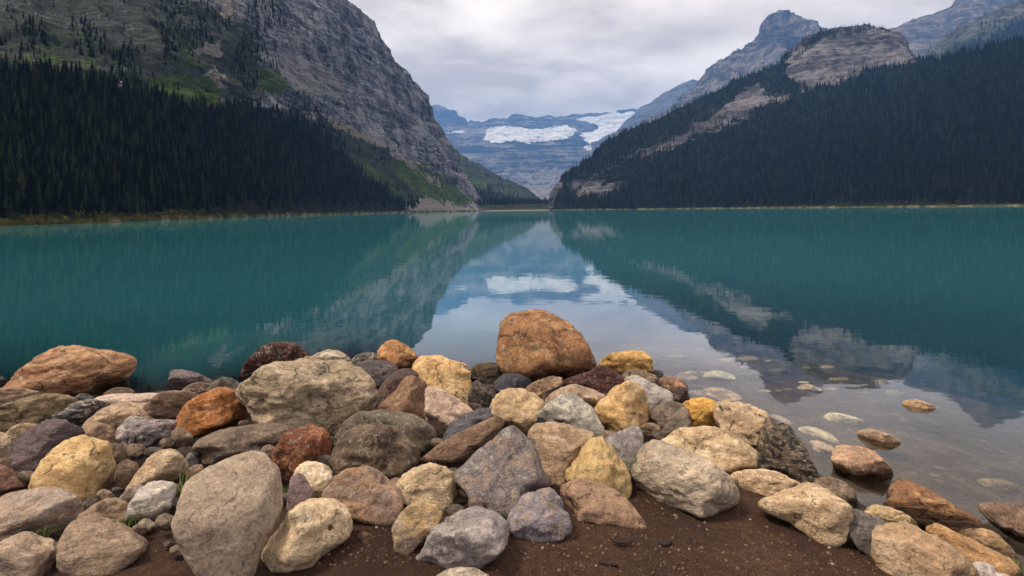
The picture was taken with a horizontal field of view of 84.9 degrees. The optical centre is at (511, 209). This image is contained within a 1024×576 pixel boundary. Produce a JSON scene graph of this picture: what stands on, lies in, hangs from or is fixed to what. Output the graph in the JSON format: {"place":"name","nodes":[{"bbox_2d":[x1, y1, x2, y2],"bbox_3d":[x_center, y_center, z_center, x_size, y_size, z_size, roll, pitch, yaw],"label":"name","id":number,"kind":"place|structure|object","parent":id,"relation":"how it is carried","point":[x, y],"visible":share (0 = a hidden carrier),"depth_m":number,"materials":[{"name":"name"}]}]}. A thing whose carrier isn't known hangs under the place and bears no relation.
{"place":"outdoors","nodes":[
{"label":"outdoors","id":0,"kind":"place"},
{"bbox_2d":[0,0,485,225],"bbox_3d":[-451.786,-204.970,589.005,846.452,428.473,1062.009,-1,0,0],"label":"mountain","id":1,"kind":"structure","parent":0,"point":[335,57],"depth_m":438.10,"materials":[{"name":"stone"}]},
{"bbox_2d":[0,53,402,204],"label":"forest","id":2,"kind":"object","parent":1,"relation":"on","point":[49,138],"visible":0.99,"depth_m":184.97,"materials":[{"name":"plant"}]},
{"bbox_2d":[0,0,474,206],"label":"forest","id":3,"kind":"object","parent":1,"relation":"on","point":[91,52],"visible":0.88,"depth_m":302.39,"materials":[{"name":"plant"}]},
{"bbox_2d":[311,349,350,360],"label":"rock","id":4,"kind":"object","parent":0,"point":[327,354],"visible":0.48,"depth_m":6.75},
{"bbox_2d":[350,352,377,364],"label":"rock","id":5,"kind":"object","parent":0,"point":[361,357],"visible":0.52,"depth_m":6.74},
{"bbox_2d":[469,362,502,383],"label":"rock","id":6,"kind":"object","parent":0,"point":[487,373],"visible":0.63,"depth_m":6.10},
{"bbox_2d":[457,152,538,201],"bbox_3d":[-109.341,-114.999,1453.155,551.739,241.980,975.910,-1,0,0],"label":"mountain","id":7,"kind":"structure","parent":0,"point":[519,190],"depth_m":1363.77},
{"bbox_2d":[136,486,879,575],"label":"gravel","id":8,"kind":"structure","parent":0,"point":[624,556],"depth_m":2.82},
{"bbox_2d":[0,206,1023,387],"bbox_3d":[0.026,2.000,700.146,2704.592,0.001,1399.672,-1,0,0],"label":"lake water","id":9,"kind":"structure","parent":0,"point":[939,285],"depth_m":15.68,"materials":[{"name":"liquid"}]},
{"bbox_2d":[901,399,939,414],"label":"stone","id":10,"kind":"object","parent":9,"relation":"in","point":[919,406],"visible":1,"depth_m":5.51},
{"bbox_2d":[977,502,1023,543],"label":"rock","id":11,"kind":"object","parent":9,"relation":"in","point":[1006,519],"visible":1,"depth_m":3.42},
{"bbox_2d":[493,373,531,393],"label":"rock","id":12,"kind":"object","parent":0,"point":[506,381],"visible":0.59,"depth_m":5.61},
{"bbox_2d":[43,201,1023,575],"bbox_3d":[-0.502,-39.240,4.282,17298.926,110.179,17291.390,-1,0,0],"label":"ground","id":13,"kind":"structure","parent":0,"point":[957,445],"depth_m":4.92,"materials":[{"name":"soil"}]},
{"bbox_2d":[0,432,14,457],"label":"rock","id":14,"kind":"object","parent":13,"relation":"on","point":[7,441],"visible":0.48,"depth_m":3.89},
{"bbox_2d":[0,464,28,496],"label":"rock","id":15,"kind":"object","parent":13,"relation":"on","point":[10,482],"visible":0.6,"depth_m":3.41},
{"bbox_2d":[0,387,41,405],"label":"rock","id":16,"kind":"object","parent":13,"relation":"on","point":[9,394],"visible":0.46,"depth_m":5.43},
{"bbox_2d":[6,423,37,440],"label":"rock","id":17,"kind":"object","parent":13,"relation":"on","point":[15,432],"visible":0.44,"depth_m":4.29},
{"bbox_2d":[0,531,57,575],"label":"rock","id":18,"kind":"object","parent":13,"relation":"on","point":[26,553],"visible":0.96,"depth_m":2.52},
{"bbox_2d":[0,393,78,432],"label":"rock","id":19,"kind":"object","parent":13,"relation":"on","point":[38,409],"visible":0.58,"depth_m":4.62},
{"bbox_2d":[0,486,85,539],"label":"boulder","id":20,"kind":"object","parent":13,"relation":"on","point":[34,510],"visible":0.84,"depth_m":2.95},
{"bbox_2d":[9,418,84,471],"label":"boulder","id":21,"kind":"object","parent":13,"relation":"on","point":[32,447],"visible":0.67,"depth_m":3.76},
{"bbox_2d":[2,345,136,395],"bbox_3d":[-4.970,1.859,6.317,1.224,0.656,0.870,-1,0,-40],"label":"boulder","id":22,"kind":"object","parent":13,"relation":"on","point":[72,370],"visible":0.82,"depth_m":6.08,"materials":[{"name":"stone"}]},
{"bbox_2d":[28,435,115,501],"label":"boulder","id":23,"kind":"object","parent":13,"relation":"on","point":[82,467],"visible":0.77,"depth_m":3.30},
{"bbox_2d":[51,399,109,426],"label":"rock","id":24,"kind":"object","parent":13,"relation":"on","point":[79,413],"visible":0.69,"depth_m":4.71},
{"bbox_2d":[81,422,119,443],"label":"rock","id":25,"kind":"object","parent":13,"relation":"on","point":[102,431],"visible":0.44,"depth_m":4.16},
{"bbox_2d":[56,515,148,575],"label":"boulder","id":26,"kind":"object","parent":13,"relation":"on","point":[94,545],"visible":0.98,"depth_m":2.57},
{"bbox_2d":[76,497,131,525],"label":"rock","id":27,"kind":"object","parent":13,"relation":"on","point":[114,508],"visible":0.51,"depth_m":2.99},
{"bbox_2d":[119,484,143,502],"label":"rock","id":28,"kind":"object","parent":27,"relation":"on","point":[128,494],"visible":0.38,"depth_m":3.16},
{"bbox_2d":[82,402,153,429],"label":"rock","id":29,"kind":"object","parent":13,"relation":"on","point":[115,416],"visible":0.53,"depth_m":4.62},
{"bbox_2d":[113,442,134,463],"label":"rock","id":30,"kind":"object","parent":13,"relation":"on","point":[119,455],"visible":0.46,"depth_m":3.79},
{"bbox_2d":[126,444,144,459],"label":"stone","id":31,"kind":"object","parent":30,"relation":"on","point":[135,451],"visible":0.91,"depth_m":3.79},
{"bbox_2d":[95,393,157,404],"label":"rock","id":32,"kind":"object","parent":13,"relation":"on","point":[112,399],"visible":0.43,"depth_m":5.32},
{"bbox_2d":[115,415,177,446],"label":"rock","id":33,"kind":"object","parent":13,"relation":"on","point":[145,432],"visible":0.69,"depth_m":4.14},
{"bbox_2d":[125,480,176,521],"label":"rock","id":34,"kind":"object","parent":13,"relation":"on","point":[152,500],"visible":0.84,"depth_m":3.04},
{"bbox_2d":[122,449,189,493],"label":"rock","id":35,"kind":"object","parent":13,"relation":"on","point":[165,464],"visible":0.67,"depth_m":3.44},
{"bbox_2d":[110,459,138,492],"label":"rock","id":36,"kind":"object","parent":35,"relation":"on","point":[124,472],"visible":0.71,"depth_m":3.42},
{"bbox_2d":[155,513,173,530],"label":"stone","id":37,"kind":"object","parent":13,"relation":"on","point":[163,522],"visible":0.79,"depth_m":2.86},
{"bbox_2d":[142,390,198,419],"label":"rock","id":38,"kind":"object","parent":13,"relation":"on","point":[170,404],"visible":0.54,"depth_m":4.73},
{"bbox_2d":[168,369,212,389],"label":"rock","id":39,"kind":"object","parent":13,"relation":"on","point":[179,379],"visible":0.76,"depth_m":6.27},
{"bbox_2d":[182,382,210,394],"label":"rock","id":40,"kind":"object","parent":13,"relation":"on","point":[199,388],"visible":0.53,"depth_m":5.71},
{"bbox_2d":[175,387,248,437],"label":"rock","id":41,"kind":"object","parent":13,"relation":"on","point":[209,412],"visible":0.81,"depth_m":4.37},
{"bbox_2d":[208,377,239,390],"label":"rock","id":42,"kind":"object","parent":13,"relation":"on","point":[231,383],"visible":0.43,"depth_m":5.58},
{"bbox_2d":[171,451,282,575],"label":"boulder","id":43,"kind":"object","parent":13,"relation":"on","point":[225,520],"visible":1,"depth_m":2.49,"materials":[{"name":"stone"}]},
{"bbox_2d":[193,423,291,465],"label":"rock","id":44,"kind":"object","parent":13,"relation":"on","point":[215,447],"visible":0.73,"depth_m":3.79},
{"bbox_2d":[170,427,192,447],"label":"stone","id":45,"kind":"object","parent":44,"relation":"on","point":[180,437],"visible":0.96,"depth_m":3.93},
{"bbox_2d":[239,341,309,380],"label":"boulder","id":46,"kind":"object","parent":13,"relation":"on","point":[268,353],"visible":0.6,"depth_m":6.25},
{"bbox_2d":[286,473,314,509],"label":"rock","id":47,"kind":"object","parent":13,"relation":"on","point":[300,490],"visible":0.69,"depth_m":3.12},
{"bbox_2d":[271,424,331,482],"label":"rock","id":48,"kind":"object","parent":13,"relation":"on","point":[295,448],"visible":0.74,"depth_m":3.57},
{"bbox_2d":[261,498,352,572],"bbox_3d":[-0.995,1.572,2.749,0.341,0.358,0.411,-1,0,43],"label":"rock","id":49,"kind":"object","parent":13,"relation":"on","point":[311,532],"visible":0.91,"depth_m":2.63,"materials":[{"name":"stone"}]},
{"bbox_2d":[235,356,379,435],"bbox_3d":[-1.664,1.536,4.567,1.073,0.689,0.722,-1,0,-23],"label":"boulder","id":50,"kind":"object","parent":13,"relation":"on","point":[330,396],"visible":0.84,"depth_m":4.29,"materials":[{"name":"stone"}]},
{"bbox_2d":[293,461,333,491],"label":"rock","id":51,"kind":"object","parent":13,"relation":"on","point":[319,476],"visible":0.5,"depth_m":3.34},
{"bbox_2d":[321,465,403,525],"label":"rock","id":52,"kind":"object","parent":13,"relation":"on","point":[366,494],"visible":0.88,"depth_m":3.00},
{"bbox_2d":[328,422,420,479],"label":"rock","id":53,"kind":"object","parent":13,"relation":"on","point":[389,452],"visible":0.79,"depth_m":3.52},
{"bbox_2d":[355,360,397,388],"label":"rock","id":54,"kind":"object","parent":13,"relation":"on","point":[379,372],"visible":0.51,"depth_m":5.76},
{"bbox_2d":[333,409,435,461],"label":"rock","id":55,"kind":"object","parent":13,"relation":"on","point":[419,432],"visible":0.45,"depth_m":3.91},
{"bbox_2d":[374,368,418,407],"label":"rock","id":56,"kind":"object","parent":13,"relation":"on","point":[389,385],"visible":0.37,"depth_m":5.00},
{"bbox_2d":[376,339,417,367],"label":"rock","id":57,"kind":"object","parent":13,"relation":"on","point":[397,353],"visible":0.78,"depth_m":6.73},
{"bbox_2d":[376,375,426,419],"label":"rock","id":58,"kind":"object","parent":13,"relation":"on","point":[407,395],"visible":0.74,"depth_m":4.81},
{"bbox_2d":[392,502,442,553],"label":"rock","id":59,"kind":"object","parent":13,"relation":"on","point":[414,523],"visible":0.88,"depth_m":2.74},
{"bbox_2d":[395,462,458,510],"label":"rock","id":60,"kind":"object","parent":13,"relation":"on","point":[432,483],"visible":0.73,"depth_m":3.19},
{"bbox_2d":[412,355,471,403],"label":"rock","id":61,"kind":"object","parent":13,"relation":"on","point":[451,377],"visible":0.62,"depth_m":5.19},
{"bbox_2d":[424,386,472,435],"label":"rock","id":62,"kind":"object","parent":13,"relation":"on","point":[443,409],"visible":0.82,"depth_m":4.38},
{"bbox_2d":[420,416,503,467],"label":"rock","id":63,"kind":"object","parent":13,"relation":"on","point":[457,449],"visible":0.89,"depth_m":3.78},
{"bbox_2d":[436,567,488,575],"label":"rock","id":64,"kind":"object","parent":13,"relation":"on","point":[464,571],"visible":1,"depth_m":2.48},
{"bbox_2d":[416,506,509,568],"bbox_3d":[-0.241,1.643,2.766,0.462,0.304,0.388,-1,0,0],"label":"rock","id":65,"kind":"object","parent":13,"relation":"on","point":[476,537],"visible":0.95,"depth_m":2.63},
{"bbox_2d":[442,407,491,440],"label":"rock","id":66,"kind":"object","parent":13,"relation":"on","point":[468,419],"visible":0.49,"depth_m":4.25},
{"bbox_2d":[468,380,495,407],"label":"rock","id":67,"kind":"object","parent":13,"relation":"on","point":[481,394],"visible":0.68,"depth_m":4.95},
{"bbox_2d":[453,425,549,517],"bbox_3d":[-0.063,1.555,3.287,0.582,0.466,0.429,-1,0,0],"label":"rock","id":68,"kind":"object","parent":13,"relation":"on","point":[502,472],"visible":0.87,"depth_m":3.23,"materials":[{"name":"stone"}]},
{"bbox_2d":[0,198,1022,225],"bbox_3d":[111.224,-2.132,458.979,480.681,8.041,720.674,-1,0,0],"label":"shrubbery","id":69,"kind":"object","parent":13,"relation":"on","point":[57,220],"visible":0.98,"depth_m":136.56,"materials":[{"name":"green plant"}]},
{"bbox_2d":[489,388,544,434],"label":"rock","id":70,"kind":"object","parent":13,"relation":"on","point":[518,408],"visible":0.79,"depth_m":4.38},
{"bbox_2d":[507,487,571,542],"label":"rock","id":71,"kind":"object","parent":13,"relation":"on","point":[540,515],"visible":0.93,"depth_m":2.90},
{"bbox_2d":[525,376,563,400],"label":"rock","id":72,"kind":"object","parent":13,"relation":"on","point":[544,388],"visible":0.6,"depth_m":5.24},
{"bbox_2d":[496,309,596,380],"bbox_3d":[0.388,1.607,6.511,1.150,0.846,0.881,-1,0,0],"label":"boulder","id":73,"kind":"object","parent":13,"relation":"on","point":[535,344],"visible":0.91,"depth_m":6.21,"materials":[{"name":"stone"}]},
{"bbox_2d":[528,421,594,488],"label":"rock","id":74,"kind":"object","parent":13,"relation":"on","point":[558,446],"visible":0.78,"depth_m":3.57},
{"bbox_2d":[535,393,604,436],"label":"rock","id":75,"kind":"object","parent":13,"relation":"on","point":[575,411],"visible":0.62,"depth_m":4.28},
{"bbox_2d":[544,384,605,407],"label":"rock","id":76,"kind":"object","parent":13,"relation":"on","point":[591,397],"visible":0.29,"depth_m":4.79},
{"bbox_2d":[562,366,624,394],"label":"rock","id":77,"kind":"object","parent":13,"relation":"on","point":[604,380],"visible":0.64,"depth_m":5.37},
{"bbox_2d":[565,436,631,499],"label":"rock","id":78,"kind":"object","parent":13,"relation":"on","point":[598,459],"visible":0.69,"depth_m":3.43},
{"bbox_2d":[560,478,646,528],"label":"rock","id":79,"kind":"object","parent":13,"relation":"on","point":[588,501],"visible":0.92,"depth_m":3.12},
{"bbox_2d":[594,380,649,431],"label":"rock","id":80,"kind":"object","parent":13,"relation":"on","point":[622,406],"visible":0.83,"depth_m":4.53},
{"bbox_2d":[605,426,643,472],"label":"rock","id":81,"kind":"object","parent":13,"relation":"on","point":[627,443],"visible":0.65,"depth_m":3.84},
{"bbox_2d":[598,350,652,374],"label":"rock","id":82,"kind":"object","parent":13,"relation":"on","point":[620,362],"visible":0.73,"depth_m":6.58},
{"bbox_2d":[626,375,672,411],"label":"rock","id":83,"kind":"object","parent":13,"relation":"on","point":[656,394],"visible":0.55,"depth_m":5.09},
{"bbox_2d":[653,430,670,440],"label":"stone","id":84,"kind":"object","parent":13,"relation":"on","point":[660,434],"visible":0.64,"depth_m":4.24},
{"bbox_2d":[640,423,659,436],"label":"stone","id":85,"kind":"object","parent":84,"relation":"on","point":[649,429],"visible":0.86,"depth_m":4.32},
{"bbox_2d":[649,400,691,431],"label":"rock","id":86,"kind":"object","parent":13,"relation":"on","point":[671,415],"visible":0.77,"depth_m":4.57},
{"bbox_2d":[631,439,739,517],"bbox_3d":[1.046,1.690,3.518,0.683,0.407,0.500,-1,0,45],"label":"boulder","id":87,"kind":"object","parent":13,"relation":"on","point":[685,480],"visible":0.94,"depth_m":3.32,"materials":[{"name":"stone"}]},
{"bbox_2d":[683,397,715,426],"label":"rock","id":88,"kind":"object","parent":13,"relation":"on","point":[700,410],"visible":0.56,"depth_m":4.73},
{"bbox_2d":[661,426,757,474],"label":"rock","id":89,"kind":"object","parent":13,"relation":"on","point":[726,451],"visible":0.58,"depth_m":3.91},
{"bbox_2d":[702,370,735,380],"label":"stone","id":90,"kind":"object","parent":13,"relation":"on","point":[717,375],"visible":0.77,"depth_m":7.10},
{"bbox_2d":[702,388,742,400],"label":"stone","id":91,"kind":"object","parent":13,"relation":"on","point":[721,394],"visible":0.59,"depth_m":6.19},
{"bbox_2d":[457,0,1023,204],"bbox_3d":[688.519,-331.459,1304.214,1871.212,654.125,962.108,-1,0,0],"label":"forest","id":92,"kind":"object","parent":13,"relation":"on","point":[509,200],"visible":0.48,"depth_m":1177.51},
{"bbox_2d":[712,400,770,446],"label":"rock","id":93,"kind":"object","parent":13,"relation":"on","point":[745,422],"visible":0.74,"depth_m":4.58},
{"bbox_2d":[730,469,799,495],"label":"rock","id":94,"kind":"object","parent":13,"relation":"on","point":[766,482],"visible":0.67,"depth_m":3.64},
{"bbox_2d":[757,423,818,482],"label":"rock","id":95,"kind":"object","parent":13,"relation":"on","point":[782,448],"visible":0.8,"depth_m":3.96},
{"bbox_2d":[758,482,852,547],"bbox_3d":[1.710,1.758,3.256,0.497,0.321,0.339,-1,0,41],"label":"rock","id":96,"kind":"object","parent":13,"relation":"on","point":[819,513],"visible":0.98,"depth_m":3.12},
{"bbox_2d":[798,426,838,443],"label":"stone","id":97,"kind":"object","parent":13,"relation":"on","point":[820,433],"visible":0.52,"depth_m":5.07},
{"bbox_2d":[810,440,832,453],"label":"stone","id":98,"kind":"object","parent":13,"relation":"on","point":[821,447],"visible":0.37,"depth_m":4.71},
{"bbox_2d":[813,476,857,508],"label":"rock","id":99,"kind":"object","parent":13,"relation":"on","point":[841,489],"visible":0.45,"depth_m":3.68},
{"bbox_2d":[823,412,863,426],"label":"stone","id":100,"kind":"object","parent":13,"relation":"on","point":[847,420],"visible":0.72,"depth_m":5.51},
{"bbox_2d":[830,445,893,483],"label":"rock","id":101,"kind":"object","parent":13,"relation":"on","point":[861,464],"visible":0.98,"depth_m":4.17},
{"bbox_2d":[848,509,886,556],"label":"rock","id":102,"kind":"object","parent":13,"relation":"on","point":[862,525],"visible":0.56,"depth_m":3.02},
{"bbox_2d":[857,429,900,449],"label":"stone","id":103,"kind":"object","parent":13,"relation":"on","point":[880,439],"visible":1,"depth_m":4.74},
{"bbox_2d":[864,504,917,525],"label":"rock","id":104,"kind":"object","parent":13,"relation":"on","point":[887,514],"visible":0.52,"depth_m":3.40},
{"bbox_2d":[871,522,978,575],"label":"boulder","id":105,"kind":"object","parent":13,"relation":"on","point":[903,549],"visible":0.95,"depth_m":2.78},
{"bbox_2d":[883,479,985,532],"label":"boulder","id":106,"kind":"object","parent":13,"relation":"on","point":[923,507],"visible":0.77,"depth_m":3.53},
{"bbox_2d":[925,523,1020,575],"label":"rock","id":107,"kind":"object","parent":13,"relation":"on","point":[972,550],"visible":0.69,"depth_m":2.95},
{"bbox_2d":[958,528,1022,571],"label":"rock","id":108,"kind":"object","parent":13,"relation":"on","point":[992,540],"visible":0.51,"depth_m":3.16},
{"bbox_2d":[972,561,1009,575],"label":"rock","id":109,"kind":"object","parent":13,"relation":"on","point":[985,569],"visible":0.63,"depth_m":2.84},
{"bbox_2d":[977,478,1017,492],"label":"stone","id":110,"kind":"object","parent":13,"relation":"on","point":[1002,485],"visible":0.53,"depth_m":4.36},
{"bbox_2d":[431,105,637,200],"bbox_3d":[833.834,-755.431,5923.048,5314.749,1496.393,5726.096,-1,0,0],"label":"mountain","id":111,"kind":"structure","parent":0,"point":[538,168],"depth_m":5887.23,"materials":[{"name":"stone"}]},
{"bbox_2d":[483,125,577,143],"bbox_3d":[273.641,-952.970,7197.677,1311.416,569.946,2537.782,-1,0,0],"label":"glacier","id":112,"kind":"object","parent":111,"relation":"on","point":[502,134],"visible":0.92,"depth_m":6564.57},
{"bbox_2d":[575,111,634,143],"bbox_3d":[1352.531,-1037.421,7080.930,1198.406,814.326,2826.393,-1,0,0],"label":"glacier","id":113,"kind":"object","parent":111,"relation":"on","point":[609,123],"visible":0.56,"depth_m":7337.67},
{"bbox_2d":[621,369,663,387],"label":"rock","id":114,"kind":"object","parent":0,"point":[652,378],"visible":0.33,"depth_m":5.85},
{"bbox_2d":[591,79,697,154],"bbox_3d":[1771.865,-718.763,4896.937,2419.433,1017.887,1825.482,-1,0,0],"label":"mountain","id":115,"kind":"structure","parent":0,"point":[662,102],"depth_m":5124.93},
{"bbox_2d":[348,0,954,121],"label":"sky","id":116,"kind":"structure","parent":0,"point":[481,60],"materials":[{"name":"white"}]},
{"bbox_2d":[660,376,687,392],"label":"rock","id":117,"kind":"object","parent":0,"point":[670,384],"visible":0.44,"depth_m":5.95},
{"bbox_2d":[672,387,688,402],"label":"rock","id":118,"kind":"object","parent":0,"point":[680,394],"visible":0.73,"depth_m":5.47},
{"bbox_2d":[627,10,827,130],"bbox_3d":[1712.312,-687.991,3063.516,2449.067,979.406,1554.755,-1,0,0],"label":"mountain","id":119,"kind":"structure","parent":0,"point":[780,33],"depth_m":3116.21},
{"bbox_2d":[548,24,1023,209],"bbox_3d":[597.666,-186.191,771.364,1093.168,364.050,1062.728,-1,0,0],"label":"mountain","id":120,"kind":"structure","parent":0,"point":[830,58],"depth_m":857.19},
{"bbox_2d":[554,29,1023,209],"bbox_3d":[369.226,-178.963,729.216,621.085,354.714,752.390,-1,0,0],"label":"forest","id":121,"kind":"object","parent":120,"relation":"on","point":[1002,171],"visible":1,"depth_m":611.01,"materials":[{"name":"plant"}]},
{"bbox_2d":[888,0,1017,58],"bbox_3d":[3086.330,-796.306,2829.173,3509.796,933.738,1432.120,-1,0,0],"label":"mountain","id":122,"kind":"structure","parent":0,"point":[921,34],"depth_m":2866.43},
{"bbox_2d":[921,0,1023,58],"bbox_3d":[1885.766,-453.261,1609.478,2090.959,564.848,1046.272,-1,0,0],"label":"mountain","id":123,"kind":"structure","parent":0,"point":[1014,9],"depth_m":1697.31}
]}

